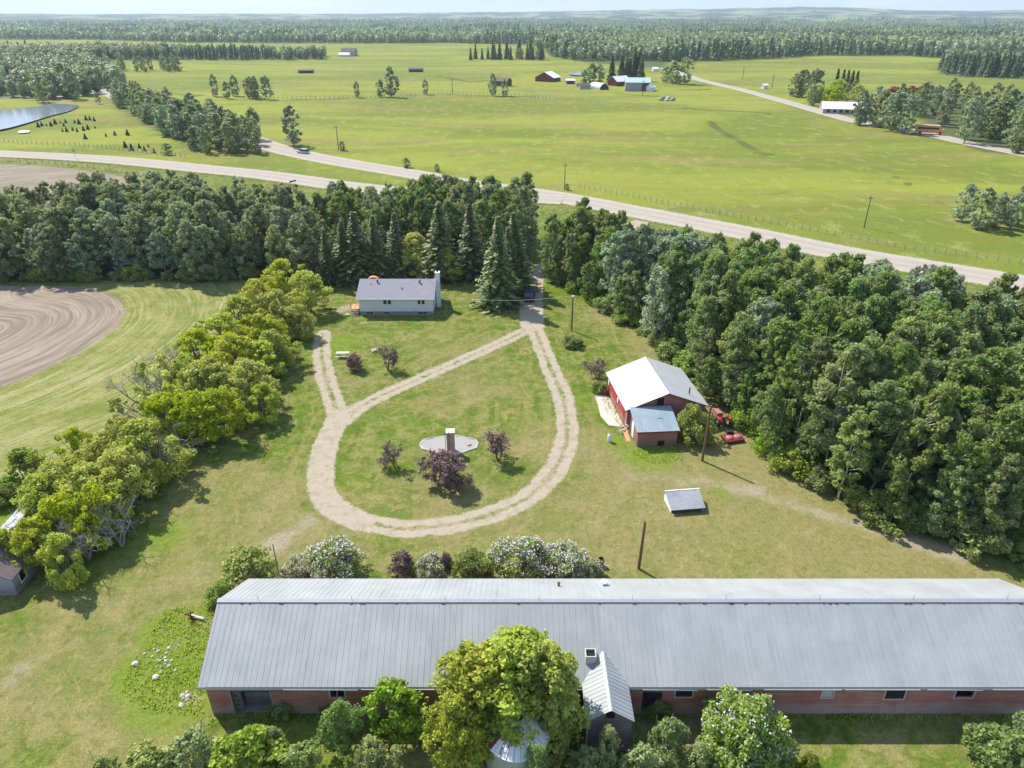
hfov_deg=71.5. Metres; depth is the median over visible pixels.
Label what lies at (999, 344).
aspen tree
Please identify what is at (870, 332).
aspen tree
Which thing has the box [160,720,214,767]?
willow shrub
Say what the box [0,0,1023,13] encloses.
sky
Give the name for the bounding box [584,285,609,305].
undergrowth bush
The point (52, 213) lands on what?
poplar tree
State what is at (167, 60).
poplar tree
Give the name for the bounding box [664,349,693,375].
undergrowth bush
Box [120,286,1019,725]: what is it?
long grass
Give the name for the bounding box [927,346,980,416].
aspen tree
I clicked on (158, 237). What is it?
poplar tree
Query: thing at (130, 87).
willow tree
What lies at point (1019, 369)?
aspen tree
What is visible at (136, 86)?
willow tree
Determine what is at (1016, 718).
willow shrub
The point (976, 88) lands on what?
cottonwood tree
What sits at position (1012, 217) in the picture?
willow tree
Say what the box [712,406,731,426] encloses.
tractor
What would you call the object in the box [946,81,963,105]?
cottonwood tree
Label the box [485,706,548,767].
grain bin
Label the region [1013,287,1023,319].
aspen tree
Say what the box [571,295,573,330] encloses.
utility pole
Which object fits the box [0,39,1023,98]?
woodland
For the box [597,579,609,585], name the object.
roof turbine
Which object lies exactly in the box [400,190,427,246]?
poplar tree
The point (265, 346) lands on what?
maple tree
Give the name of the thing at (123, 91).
willow tree
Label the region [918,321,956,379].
aspen tree
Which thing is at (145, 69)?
poplar tree
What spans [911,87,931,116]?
cottonwood tree
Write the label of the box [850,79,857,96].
maple tree
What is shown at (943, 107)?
cottonwood tree
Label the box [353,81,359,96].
poplar tree
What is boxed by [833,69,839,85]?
spruce tree
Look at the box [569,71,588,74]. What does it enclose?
farm buildings
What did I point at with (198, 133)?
willow tree
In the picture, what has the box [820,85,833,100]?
maple tree
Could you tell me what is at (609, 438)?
propane tank
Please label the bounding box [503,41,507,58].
spruce tree
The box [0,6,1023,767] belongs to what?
ground
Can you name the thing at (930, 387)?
aspen tree
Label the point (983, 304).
aspen tree
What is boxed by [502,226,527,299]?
spruce tree
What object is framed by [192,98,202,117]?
willow tree
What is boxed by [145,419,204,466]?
dead tree
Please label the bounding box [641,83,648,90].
door
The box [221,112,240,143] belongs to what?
willow tree
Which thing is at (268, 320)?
maple tree
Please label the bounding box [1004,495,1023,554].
aspen tree
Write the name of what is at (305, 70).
shed
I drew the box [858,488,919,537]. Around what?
undergrowth bush
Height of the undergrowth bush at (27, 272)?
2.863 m
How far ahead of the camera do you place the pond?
360.82 m
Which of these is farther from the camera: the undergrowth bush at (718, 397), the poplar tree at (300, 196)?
the poplar tree at (300, 196)
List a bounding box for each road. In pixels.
[0,150,566,204]
[92,86,1023,292]
[659,68,1023,156]
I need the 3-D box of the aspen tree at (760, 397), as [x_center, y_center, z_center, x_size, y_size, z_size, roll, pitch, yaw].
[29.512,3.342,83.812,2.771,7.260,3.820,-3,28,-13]
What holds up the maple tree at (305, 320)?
on the ground at (66, 658)
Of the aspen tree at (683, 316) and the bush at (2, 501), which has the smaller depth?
the bush at (2, 501)
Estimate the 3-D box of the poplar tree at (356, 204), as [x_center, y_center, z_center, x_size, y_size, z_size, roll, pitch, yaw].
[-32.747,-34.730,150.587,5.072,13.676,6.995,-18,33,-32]
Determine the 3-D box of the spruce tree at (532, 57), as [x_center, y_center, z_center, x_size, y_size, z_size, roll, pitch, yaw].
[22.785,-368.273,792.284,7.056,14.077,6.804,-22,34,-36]
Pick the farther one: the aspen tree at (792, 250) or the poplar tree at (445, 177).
the poplar tree at (445, 177)
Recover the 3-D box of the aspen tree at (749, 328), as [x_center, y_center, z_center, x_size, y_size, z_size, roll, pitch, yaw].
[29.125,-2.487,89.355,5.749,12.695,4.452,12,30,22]
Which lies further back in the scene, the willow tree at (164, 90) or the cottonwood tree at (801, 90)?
the cottonwood tree at (801, 90)
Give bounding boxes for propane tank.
[607,433,611,441]
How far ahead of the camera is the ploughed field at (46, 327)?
116.48 m
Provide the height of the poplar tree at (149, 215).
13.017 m
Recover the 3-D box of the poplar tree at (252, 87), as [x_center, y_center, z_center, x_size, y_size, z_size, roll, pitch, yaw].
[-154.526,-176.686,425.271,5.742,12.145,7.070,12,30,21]
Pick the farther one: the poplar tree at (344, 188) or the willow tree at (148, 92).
the willow tree at (148, 92)
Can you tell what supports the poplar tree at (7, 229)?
on the ground at (66, 658)
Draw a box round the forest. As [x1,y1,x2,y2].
[0,16,1023,61]
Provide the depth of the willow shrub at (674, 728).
46.92 m
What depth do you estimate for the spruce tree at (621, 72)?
547.49 m
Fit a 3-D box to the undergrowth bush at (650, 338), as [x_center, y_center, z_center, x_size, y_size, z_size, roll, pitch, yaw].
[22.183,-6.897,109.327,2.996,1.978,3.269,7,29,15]
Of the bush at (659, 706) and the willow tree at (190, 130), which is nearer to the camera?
the bush at (659, 706)
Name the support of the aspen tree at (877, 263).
on the ground at (66, 658)
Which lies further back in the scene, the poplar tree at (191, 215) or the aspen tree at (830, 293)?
the poplar tree at (191, 215)
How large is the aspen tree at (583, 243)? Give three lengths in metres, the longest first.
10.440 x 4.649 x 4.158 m
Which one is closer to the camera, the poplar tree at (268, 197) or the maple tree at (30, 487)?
the maple tree at (30, 487)
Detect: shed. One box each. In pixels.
[0,491,65,595]
[297,69,313,72]
[339,53,350,56]
[408,68,422,71]
[492,77,512,85]
[565,79,575,83]
[576,83,590,88]
[624,77,650,90]
[629,405,680,446]
[646,84,655,91]
[761,84,767,88]
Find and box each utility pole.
[272,544,278,576]
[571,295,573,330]
[637,521,645,569]
[701,405,711,461]
[863,196,874,227]
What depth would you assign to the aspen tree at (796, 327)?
82.31 m
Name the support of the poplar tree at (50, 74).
on the ground at (66, 658)
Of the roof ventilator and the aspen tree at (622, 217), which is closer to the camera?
the roof ventilator
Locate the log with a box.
[188,614,204,619]
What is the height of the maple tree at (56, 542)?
5.832 m
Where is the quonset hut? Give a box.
[590,82,608,89]
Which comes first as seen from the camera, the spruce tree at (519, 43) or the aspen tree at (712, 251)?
the aspen tree at (712, 251)
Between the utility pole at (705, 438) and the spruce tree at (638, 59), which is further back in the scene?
the spruce tree at (638, 59)
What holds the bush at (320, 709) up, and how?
on the ground at (66, 658)
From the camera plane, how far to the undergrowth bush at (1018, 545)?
65.66 m
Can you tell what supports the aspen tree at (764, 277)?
on the ground at (66, 658)
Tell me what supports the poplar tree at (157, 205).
on the ground at (66, 658)
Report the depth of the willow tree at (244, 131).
260.61 m
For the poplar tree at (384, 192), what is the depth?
153.27 m
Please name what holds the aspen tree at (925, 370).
on the ground at (66, 658)
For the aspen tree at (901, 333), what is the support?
on the ground at (66, 658)
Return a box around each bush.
[0,272,9,282]
[0,475,23,497]
[0,477,22,505]
[0,483,17,506]
[17,265,44,280]
[27,266,55,282]
[53,272,70,281]
[67,265,87,279]
[76,266,102,282]
[107,270,124,281]
[121,264,143,280]
[138,266,154,280]
[160,143,172,154]
[160,271,174,281]
[174,266,196,282]
[177,264,202,282]
[203,273,216,280]
[204,579,231,608]
[218,544,278,591]
[249,268,261,278]
[265,700,293,722]
[277,553,313,578]
[288,266,298,276]
[298,534,366,578]
[299,267,319,275]
[316,703,329,718]
[338,141,345,149]
[345,352,364,372]
[387,549,414,578]
[401,157,411,167]
[411,550,446,578]
[434,163,440,171]
[440,550,453,569]
[450,545,491,578]
[486,535,551,578]
[538,539,589,578]
[548,268,566,285]
[561,334,583,349]
[564,279,582,293]
[579,285,598,296]
[581,557,605,578]
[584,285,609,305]
[590,380,607,394]
[593,293,613,314]
[610,301,638,325]
[629,311,654,326]
[635,323,659,336]
[644,695,673,723]
[646,333,664,345]
[654,337,670,351]
[655,338,683,362]
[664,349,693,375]
[675,351,706,379]
[676,403,717,445]
[685,730,750,767]
[691,372,717,387]
[700,684,803,767]
[702,378,723,404]
[716,388,746,407]
[726,408,752,430]
[731,403,766,436]
[749,426,792,454]
[765,444,824,480]
[767,441,808,477]
[801,750,821,767]
[804,463,835,492]
[840,484,870,511]
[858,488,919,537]
[893,497,938,533]
[915,507,957,545]
[944,510,1013,561]
[959,721,1023,767]
[1005,533,1023,566]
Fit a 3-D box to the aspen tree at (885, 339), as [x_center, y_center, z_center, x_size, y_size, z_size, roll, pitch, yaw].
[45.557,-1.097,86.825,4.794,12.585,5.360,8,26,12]
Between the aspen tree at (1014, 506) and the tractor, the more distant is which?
the tractor
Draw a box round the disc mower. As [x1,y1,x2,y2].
[721,429,744,443]
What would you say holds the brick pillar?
on the gravel bed
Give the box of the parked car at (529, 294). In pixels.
[523,288,534,300]
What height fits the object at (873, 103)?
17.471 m
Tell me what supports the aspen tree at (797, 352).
on the ground at (66, 658)
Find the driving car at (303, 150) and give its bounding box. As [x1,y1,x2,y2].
[296,148,309,153]
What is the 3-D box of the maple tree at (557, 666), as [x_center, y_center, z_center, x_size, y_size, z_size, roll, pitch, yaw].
[2.264,21.025,47.353,6.927,9.699,5.905,13,32,26]
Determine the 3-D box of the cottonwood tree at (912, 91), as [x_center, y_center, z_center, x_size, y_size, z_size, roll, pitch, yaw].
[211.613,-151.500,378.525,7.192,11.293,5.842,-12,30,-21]
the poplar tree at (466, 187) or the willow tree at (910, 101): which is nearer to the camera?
the poplar tree at (466, 187)
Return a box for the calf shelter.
[664,488,705,512]
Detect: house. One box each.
[355,258,440,314]
[819,101,866,114]
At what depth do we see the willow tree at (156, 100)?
315.42 m
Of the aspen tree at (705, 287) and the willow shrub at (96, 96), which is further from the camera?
the willow shrub at (96, 96)
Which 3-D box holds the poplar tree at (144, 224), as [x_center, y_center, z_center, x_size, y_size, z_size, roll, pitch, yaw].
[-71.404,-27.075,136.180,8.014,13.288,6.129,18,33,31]
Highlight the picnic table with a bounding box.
[335,351,349,358]
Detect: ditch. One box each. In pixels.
[145,90,198,95]
[290,98,343,99]
[438,76,489,81]
[682,107,769,113]
[705,121,762,151]
[752,152,775,155]
[935,199,943,202]
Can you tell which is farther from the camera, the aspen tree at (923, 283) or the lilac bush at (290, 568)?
the aspen tree at (923, 283)
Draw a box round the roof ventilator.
[585,648,596,663]
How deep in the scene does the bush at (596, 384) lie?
94.93 m
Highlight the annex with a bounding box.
[581,651,634,751]
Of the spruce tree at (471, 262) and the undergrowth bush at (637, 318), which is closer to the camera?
the undergrowth bush at (637, 318)
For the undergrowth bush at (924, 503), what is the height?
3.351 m
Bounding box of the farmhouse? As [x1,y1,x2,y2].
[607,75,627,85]
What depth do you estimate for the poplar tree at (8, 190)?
143.85 m
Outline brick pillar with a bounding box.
[446,428,454,451]
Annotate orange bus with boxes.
[915,124,944,134]
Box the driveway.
[292,219,651,548]
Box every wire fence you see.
[0,138,185,156]
[12,159,143,175]
[260,92,550,98]
[579,183,1020,263]
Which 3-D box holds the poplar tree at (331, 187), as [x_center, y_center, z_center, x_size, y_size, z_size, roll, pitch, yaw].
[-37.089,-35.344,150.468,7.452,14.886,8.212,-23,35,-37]
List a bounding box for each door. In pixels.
[609,382,616,407]
[618,399,623,421]
[631,420,633,436]
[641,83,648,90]
[645,692,661,707]
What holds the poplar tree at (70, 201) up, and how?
on the ground at (66, 658)
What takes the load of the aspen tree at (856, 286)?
on the ground at (66, 658)
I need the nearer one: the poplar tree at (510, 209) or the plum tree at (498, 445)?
the plum tree at (498, 445)
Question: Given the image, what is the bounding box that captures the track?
[0,91,94,97]
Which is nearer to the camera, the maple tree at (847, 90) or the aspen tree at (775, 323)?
the aspen tree at (775, 323)
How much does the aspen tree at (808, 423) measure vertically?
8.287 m
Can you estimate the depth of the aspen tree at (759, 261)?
104.50 m
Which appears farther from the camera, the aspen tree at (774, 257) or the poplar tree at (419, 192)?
the poplar tree at (419, 192)
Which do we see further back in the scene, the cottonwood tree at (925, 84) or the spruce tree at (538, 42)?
the spruce tree at (538, 42)
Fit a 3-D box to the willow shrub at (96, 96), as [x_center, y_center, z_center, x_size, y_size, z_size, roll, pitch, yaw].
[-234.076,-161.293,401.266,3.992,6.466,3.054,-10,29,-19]
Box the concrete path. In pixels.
[595,395,623,426]
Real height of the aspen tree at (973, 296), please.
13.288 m
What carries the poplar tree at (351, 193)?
on the ground at (66, 658)
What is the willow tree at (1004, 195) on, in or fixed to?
on the ground at (66, 658)
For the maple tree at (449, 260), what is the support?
on the ground at (66, 658)
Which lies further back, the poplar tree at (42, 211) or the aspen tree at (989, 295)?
the poplar tree at (42, 211)
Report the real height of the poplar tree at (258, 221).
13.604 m
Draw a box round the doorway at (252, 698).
[227,690,274,713]
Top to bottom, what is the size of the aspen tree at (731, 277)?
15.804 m
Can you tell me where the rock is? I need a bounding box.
[152,674,158,679]
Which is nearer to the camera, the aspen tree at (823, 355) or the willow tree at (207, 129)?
the aspen tree at (823, 355)
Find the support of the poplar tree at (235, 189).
on the ground at (66, 658)
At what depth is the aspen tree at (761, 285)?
96.94 m
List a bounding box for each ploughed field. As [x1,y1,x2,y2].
[0,161,159,205]
[0,283,133,389]
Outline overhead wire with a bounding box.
[438,295,566,300]
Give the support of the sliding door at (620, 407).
in the red barn at (643, 381)
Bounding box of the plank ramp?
[622,427,630,441]
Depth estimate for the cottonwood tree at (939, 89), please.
378.09 m
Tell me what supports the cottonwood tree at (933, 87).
on the ground at (66, 658)
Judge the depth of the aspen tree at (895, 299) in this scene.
91.36 m
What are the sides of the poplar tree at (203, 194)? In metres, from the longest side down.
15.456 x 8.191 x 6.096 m
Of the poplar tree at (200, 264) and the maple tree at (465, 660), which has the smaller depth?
the maple tree at (465, 660)
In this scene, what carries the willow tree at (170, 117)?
on the ground at (66, 658)
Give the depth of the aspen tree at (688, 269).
108.09 m
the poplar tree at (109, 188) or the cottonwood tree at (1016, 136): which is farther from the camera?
the cottonwood tree at (1016, 136)
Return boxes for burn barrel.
[598,556,603,565]
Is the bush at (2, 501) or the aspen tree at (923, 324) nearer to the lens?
the bush at (2, 501)
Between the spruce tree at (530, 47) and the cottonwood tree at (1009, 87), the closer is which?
the cottonwood tree at (1009, 87)
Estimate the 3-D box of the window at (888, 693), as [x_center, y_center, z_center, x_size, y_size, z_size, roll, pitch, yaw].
[27.286,22.081,50.660,1.566,1.175,0.090,0,27,0]
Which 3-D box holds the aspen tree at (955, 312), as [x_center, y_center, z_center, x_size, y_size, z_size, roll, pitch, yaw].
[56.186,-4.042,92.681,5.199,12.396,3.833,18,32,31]
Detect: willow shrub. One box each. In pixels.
[88,750,121,767]
[94,92,100,102]
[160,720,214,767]
[262,725,289,763]
[277,739,325,767]
[310,695,367,757]
[344,734,403,767]
[522,741,560,767]
[564,744,605,767]
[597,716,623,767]
[616,722,666,767]
[644,715,690,767]
[680,737,716,767]
[1002,708,1023,740]
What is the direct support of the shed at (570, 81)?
on the ground at (66, 658)
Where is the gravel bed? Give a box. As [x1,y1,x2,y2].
[419,435,478,454]
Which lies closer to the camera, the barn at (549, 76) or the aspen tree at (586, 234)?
the aspen tree at (586, 234)
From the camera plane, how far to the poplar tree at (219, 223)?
134.66 m
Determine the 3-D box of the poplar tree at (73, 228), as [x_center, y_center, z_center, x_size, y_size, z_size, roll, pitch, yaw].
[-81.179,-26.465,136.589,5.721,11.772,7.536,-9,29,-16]
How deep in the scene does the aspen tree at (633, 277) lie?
114.01 m
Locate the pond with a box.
[0,104,77,128]
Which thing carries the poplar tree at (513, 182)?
on the ground at (66, 658)
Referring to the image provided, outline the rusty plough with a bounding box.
[184,611,193,619]
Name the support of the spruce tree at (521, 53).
on the ground at (66, 658)
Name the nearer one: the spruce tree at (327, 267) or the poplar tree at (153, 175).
the spruce tree at (327, 267)
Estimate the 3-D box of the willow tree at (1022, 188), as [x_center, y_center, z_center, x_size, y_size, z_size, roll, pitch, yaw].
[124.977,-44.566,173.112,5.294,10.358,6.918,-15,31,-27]
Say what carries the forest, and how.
on the ground at (66, 658)
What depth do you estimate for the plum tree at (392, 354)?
100.42 m
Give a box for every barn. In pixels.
[198,578,1023,713]
[340,48,357,55]
[535,71,560,81]
[606,357,708,427]
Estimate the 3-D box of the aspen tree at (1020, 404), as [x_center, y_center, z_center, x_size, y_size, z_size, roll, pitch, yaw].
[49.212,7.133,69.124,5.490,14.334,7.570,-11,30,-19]
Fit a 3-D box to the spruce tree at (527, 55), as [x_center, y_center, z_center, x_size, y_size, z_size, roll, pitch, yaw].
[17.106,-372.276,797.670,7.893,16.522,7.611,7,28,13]
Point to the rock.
(155, 676)
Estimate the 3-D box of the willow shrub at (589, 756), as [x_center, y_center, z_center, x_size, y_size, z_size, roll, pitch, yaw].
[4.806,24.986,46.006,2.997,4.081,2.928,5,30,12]
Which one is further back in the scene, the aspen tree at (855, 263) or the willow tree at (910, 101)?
the willow tree at (910, 101)
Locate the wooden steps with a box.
[350,297,359,315]
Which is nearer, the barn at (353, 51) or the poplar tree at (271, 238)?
the poplar tree at (271, 238)
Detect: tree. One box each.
[0,184,36,246]
[0,186,21,245]
[0,202,23,252]
[0,214,28,267]
[0,216,24,279]
[0,236,12,269]
[0,527,24,557]
[3,446,45,481]
[3,494,74,527]
[3,514,62,573]
[7,193,34,261]
[9,472,70,532]
[11,186,45,228]
[11,197,42,266]
[14,448,54,479]
[16,456,82,509]
[21,228,44,267]
[25,491,112,557]
[28,207,60,246]
[28,223,64,272]
[28,225,77,278]
[29,73,50,101]
[29,204,54,258]
[30,70,45,83]
[32,218,59,261]
[33,181,58,206]
[33,531,89,591]
[39,500,126,559]
[40,207,85,271]
[45,69,59,95]
[48,179,82,207]
[52,63,75,89]
[53,426,97,471]
[53,459,138,533]
[54,194,88,253]
[56,436,116,481]
[60,66,81,98]
[61,186,97,233]
[61,205,115,266]
[63,232,103,280]
[65,480,134,550]
[66,204,89,250]
[68,217,106,273]
[70,172,91,188]
[70,491,144,546]
[78,181,108,211]
[79,415,152,464]
[84,209,123,270]
[89,169,108,186]
[89,181,134,226]
[92,212,137,270]
[95,444,158,508]
[96,198,128,258]
[98,180,114,196]
[103,359,151,401]
[104,383,166,424]
[106,79,112,96]
[106,193,130,256]
[109,86,118,99]
[109,177,136,200]
[109,416,196,486]
[110,82,121,99]
[111,88,123,103]
[113,52,125,68]
[113,90,125,107]
[116,207,159,270]
[117,54,124,69]
[118,81,129,103]
[120,201,148,257]
[121,83,129,103]
[121,183,142,241]
[123,171,149,202]
[124,80,134,102]
[124,183,144,202]
[124,737,179,767]
[126,94,138,114]
[126,202,158,258]
[128,82,133,102]
[130,353,184,401]
[131,84,141,93]
[131,95,141,116]
[132,58,138,70]
[133,91,149,118]
[133,199,160,257]
[135,373,173,398]
[135,382,204,433]
[136,55,143,68]
[136,391,199,451]
[137,102,150,122]
[137,190,167,257]
[139,340,182,369]
[140,58,147,71]
[140,170,162,188]
[140,183,151,203]
[141,95,154,123]
[143,231,176,277]
[144,89,153,114]
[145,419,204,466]
[146,57,152,69]
[146,191,191,265]
[148,216,181,270]
[150,97,164,126]
[150,181,166,192]
[151,103,163,128]
[152,188,164,202]
[153,105,173,135]
[155,109,169,133]
[155,389,225,452]
[158,177,168,189]
[159,55,167,69]
[159,93,168,109]
[161,86,172,98]
[161,195,192,257]
[161,200,194,268]
[163,104,183,138]
[163,169,184,183]
[163,178,184,199]
[164,57,173,71]
[165,99,175,123]
[165,352,208,394]
[167,98,186,128]
[167,179,185,201]
[169,218,202,264]
[170,55,176,70]
[171,218,208,280]
[171,327,215,361]
[173,56,182,70]
[175,356,252,404]
[176,118,189,138]
[177,186,197,210]
[178,183,201,193]
[181,104,202,136]
[183,92,193,104]
[183,126,198,149]
[183,171,209,186]
[184,186,227,211]
[185,211,220,260]
[186,99,195,122]
[187,124,200,146]
[187,177,207,188]
[188,224,228,280]
[188,233,224,267]
[189,111,196,125]
[190,111,211,143]
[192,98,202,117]
[192,199,237,272]
[192,311,250,357]
[193,102,204,114]
[194,189,227,234]
[195,127,206,149]
[195,384,255,441]
[199,128,211,153]
[201,331,264,386]
[203,98,216,110]
[203,105,218,137]
[204,112,220,144]
[204,112,226,149]
[204,216,243,270]
[205,98,219,115]
[205,108,222,139]
[205,186,216,192]
[206,191,236,234]
[208,723,291,767]
[209,74,218,95]
[214,121,239,152]
[216,106,225,117]
[216,185,236,230]
[216,210,241,260]
[218,358,279,417]
[219,295,263,328]
[221,81,230,98]
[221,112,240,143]
[225,112,246,148]
[228,312,289,355]
[229,75,239,95]
[230,175,257,202]
[230,207,241,249]
[231,220,262,268]
[235,116,248,141]
[235,190,255,248]
[236,194,264,246]
[236,339,288,375]
[237,278,272,315]
[239,117,257,151]
[239,205,268,268]
[240,182,276,215]
[242,78,249,97]
[243,381,280,424]
[244,107,261,137]
[244,202,284,266]
[246,117,261,142]
[247,289,303,329]
[248,78,258,98]
[249,76,259,96]
[250,129,261,153]
[253,202,283,259]
[256,328,303,369]
[258,187,291,220]
[259,75,273,98]
[260,258,305,297]
[264,182,297,232]
[264,224,289,270]
[267,206,302,262]
[269,205,291,260]
[273,303,316,340]
[276,184,319,254]
[280,104,302,145]
[285,215,319,270]
[286,205,336,271]
[286,269,333,311]
[292,206,321,255]
[310,192,330,246]
[315,229,339,288]
[320,194,348,251]
[324,220,358,287]
[325,181,352,241]
[326,189,347,248]
[336,179,357,242]
[336,211,382,287]
[347,186,369,240]
[347,187,361,232]
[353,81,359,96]
[360,185,384,240]
[361,202,388,254]
[362,676,437,752]
[364,215,395,278]
[373,343,398,370]
[375,79,385,96]
[376,200,398,250]
[376,440,402,467]
[378,195,403,253]
[379,187,397,224]
[383,66,399,96]
[383,182,393,197]
[383,211,416,278]
[388,186,397,220]
[392,186,407,234]
[393,189,410,234]
[396,194,412,248]
[399,232,429,276]
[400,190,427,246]
[405,178,415,191]
[408,180,417,203]
[410,196,432,250]
[413,187,434,242]
[415,173,442,203]
[415,201,463,287]
[415,448,472,489]
[419,198,435,218]
[419,689,488,767]
[422,79,428,93]
[423,193,447,237]
[428,639,524,761]
[429,249,463,281]
[430,175,446,199]
[433,173,448,198]
[435,199,457,245]
[438,176,460,214]
[443,185,464,242]
[450,180,478,248]
[450,194,481,248]
[453,182,469,228]
[455,204,489,284]
[461,211,487,241]
[465,199,492,264]
[468,176,482,194]
[468,216,524,313]
[469,47,472,59]
[471,624,560,748]
[472,183,485,201]
[473,44,478,58]
[476,183,505,236]
[481,187,514,229]
[481,428,511,460]
[482,174,496,196]
[484,640,593,746]
[485,182,517,246]
[485,194,509,210]
[486,202,505,246]
[487,73,496,93]
[489,42,495,59]
[496,43,502,59]
[501,78,508,95]
[502,203,529,253]
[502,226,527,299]
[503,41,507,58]
[503,185,538,257]
[504,212,540,296]
[507,176,538,237]
[508,46,512,59]
[513,194,528,235]
[516,38,522,58]
[517,48,523,58]
[520,171,537,227]
[524,44,529,59]
[528,39,531,56]
[530,47,534,59]
[533,39,542,58]
[537,220,559,279]
[538,43,543,59]
[539,212,564,263]
[540,692,575,767]
[550,235,564,283]
[554,216,578,267]
[561,233,581,282]
[563,206,593,259]
[568,235,589,288]
[569,196,595,258]
[573,206,593,275]
[574,232,591,282]
[577,262,598,300]
[580,69,589,82]
[580,356,608,380]
[586,62,596,82]
[589,209,602,267]
[589,226,621,293]
[590,227,613,285]
[591,213,622,279]
[593,64,605,82]
[593,208,609,241]
[597,230,638,294]
[605,229,639,301]
[605,264,625,304]
[606,55,616,82]
[610,260,635,314]
[616,210,634,273]
[617,55,626,75]
[623,57,629,76]
[623,271,648,324]
[624,223,663,304]
[627,57,633,76]
[632,52,637,76]
[634,51,640,75]
[634,235,654,288]
[637,56,645,76]
[639,266,674,344]
[642,235,671,291]
[645,228,668,290]
[649,240,688,320]
[655,250,691,337]
[657,233,692,274]
[660,66,671,81]
[666,254,702,344]
[667,61,679,83]
[667,227,686,252]
[668,262,691,326]
[672,299,696,349]
[675,56,694,83]
[676,224,694,257]
[683,231,703,277]
[683,247,711,289]
[684,278,725,353]
[685,249,726,342]
[686,296,720,365]
[690,268,741,357]
[691,248,727,297]
[692,234,714,280]
[693,328,718,385]
[696,356,721,399]
[710,311,752,385]
[712,231,727,245]
[713,241,730,257]
[716,271,752,361]
[718,318,764,394]
[720,328,750,410]
[721,261,746,293]
[723,258,747,277]
[723,272,773,340]
[723,302,761,363]
[725,267,780,339]
[726,255,733,265]
[728,237,752,261]
[732,364,765,423]
[734,247,753,274]
[735,296,788,371]
[737,240,772,274]
[740,287,770,354]
[741,316,800,403]
[743,256,770,272]
[746,237,784,268]
[746,320,785,393]
[749,231,763,244]
[750,384,772,436]
[751,250,792,276]
[753,320,819,406]
[758,386,791,455]
[759,283,810,366]
[760,364,798,437]
[764,267,780,289]
[766,276,786,293]
[768,263,798,292]
[768,278,809,312]
[776,343,824,441]
[779,258,802,278]
[783,242,805,287]
[783,247,799,259]
[787,73,803,96]
[787,300,812,320]
[789,336,835,444]
[791,255,821,289]
[792,285,841,346]
[793,69,806,96]
[795,410,824,468]
[797,304,837,363]
[798,69,809,93]
[798,292,835,372]
[800,342,879,469]
[803,316,868,418]
[804,84,824,101]
[805,68,825,90]
[806,70,820,88]
[807,85,819,104]
[817,253,845,289]
[817,273,843,300]
[817,300,843,332]
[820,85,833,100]
[823,252,857,276]
[824,334,891,460]
[824,409,872,498]
[826,289,835,300]
[827,79,849,97]
[827,85,847,101]
[829,328,881,425]
[831,268,851,297]
[831,301,880,346]
[832,315,871,350]
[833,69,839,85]
[834,266,849,297]
[837,379,925,492]
[839,278,869,322]
[840,69,845,92]
[841,70,850,92]
[843,84,851,101]
[844,294,893,397]
[845,84,869,101]
[845,253,865,285]
[848,70,854,92]
[849,71,859,93]
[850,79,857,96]
[852,258,901,307]
[852,276,874,315]
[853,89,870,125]
[853,94,870,124]
[855,293,893,336]
[858,344,895,427]
[862,370,911,466]
[863,268,897,295]
[863,275,894,333]
[865,265,907,300]
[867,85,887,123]
[870,324,930,382]
[871,341,923,464]
[873,89,890,126]
[876,89,912,131]
[880,295,923,331]
[880,358,939,435]
[881,327,894,345]
[881,371,928,472]
[881,463,911,521]
[885,100,904,128]
[885,315,924,353]
[885,380,961,505]
[886,289,906,312]
[893,269,902,283]
[896,274,933,309]
[896,306,924,320]
[897,96,919,133]
[898,82,908,103]
[899,264,936,294]
[900,283,919,298]
[903,408,966,501]
[905,88,915,105]
[906,287,946,302]
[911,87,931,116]
[911,381,949,484]
[912,264,967,312]
[915,81,932,104]
[916,294,940,316]
[917,381,970,474]
[918,300,960,338]
[918,307,963,381]
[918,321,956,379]
[919,320,930,337]
[924,85,934,106]
[924,443,984,526]
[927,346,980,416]
[928,84,945,107]
[930,93,943,115]
[935,97,951,125]
[936,97,954,122]
[936,332,988,400]
[937,86,953,101]
[937,95,950,115]
[938,387,991,475]
[938,403,1023,515]
[942,404,996,491]
[943,450,1010,541]
[944,271,967,308]
[944,346,1023,429]
[946,77,959,100]
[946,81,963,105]
[949,304,993,349]
[950,289,983,312]
[951,309,962,321]
[952,183,981,220]
[956,96,983,142]
[957,101,970,125]
[958,92,971,112]
[959,95,986,136]
[959,282,1004,333]
[963,82,975,103]
[966,339,1007,395]
[968,412,1023,515]
[969,187,997,228]
[969,452,1023,550]
[970,86,980,95]
[973,89,982,97]
[973,303,1006,338]
[974,90,993,122]
[975,355,1008,402]
[976,97,996,136]
[982,397,1023,497]
[983,326,1008,356]
[984,95,999,130]
[984,95,1016,139]
[984,306,1019,346]
[985,386,1022,427]
[989,82,1004,96]
[990,198,1008,226]
[991,99,1014,135]
[991,192,1010,218]
[991,271,1020,299]
[991,343,1023,370]
[994,87,1023,131]
[995,358,1023,401]
[998,83,1014,100]
[999,293,1021,326]
[1000,316,1023,347]
[1002,100,1023,143]
[1002,193,1023,228]
[1004,194,1018,222]
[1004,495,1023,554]
[1007,106,1023,148]
[1007,110,1023,152]
[1007,297,1023,337]
[1010,335,1023,388]
[1012,185,1023,219]
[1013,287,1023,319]
[1013,388,1023,430]
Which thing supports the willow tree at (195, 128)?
on the ground at (66, 658)
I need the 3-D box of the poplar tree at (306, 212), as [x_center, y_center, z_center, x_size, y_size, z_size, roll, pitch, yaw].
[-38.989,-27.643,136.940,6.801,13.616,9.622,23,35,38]
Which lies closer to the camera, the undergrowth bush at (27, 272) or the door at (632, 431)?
the door at (632, 431)
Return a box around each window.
[17,567,27,582]
[328,691,345,698]
[674,687,694,697]
[820,691,834,698]
[882,690,906,699]
[952,691,975,698]
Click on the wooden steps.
(355, 306)
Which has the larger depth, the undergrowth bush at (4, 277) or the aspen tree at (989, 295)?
the undergrowth bush at (4, 277)

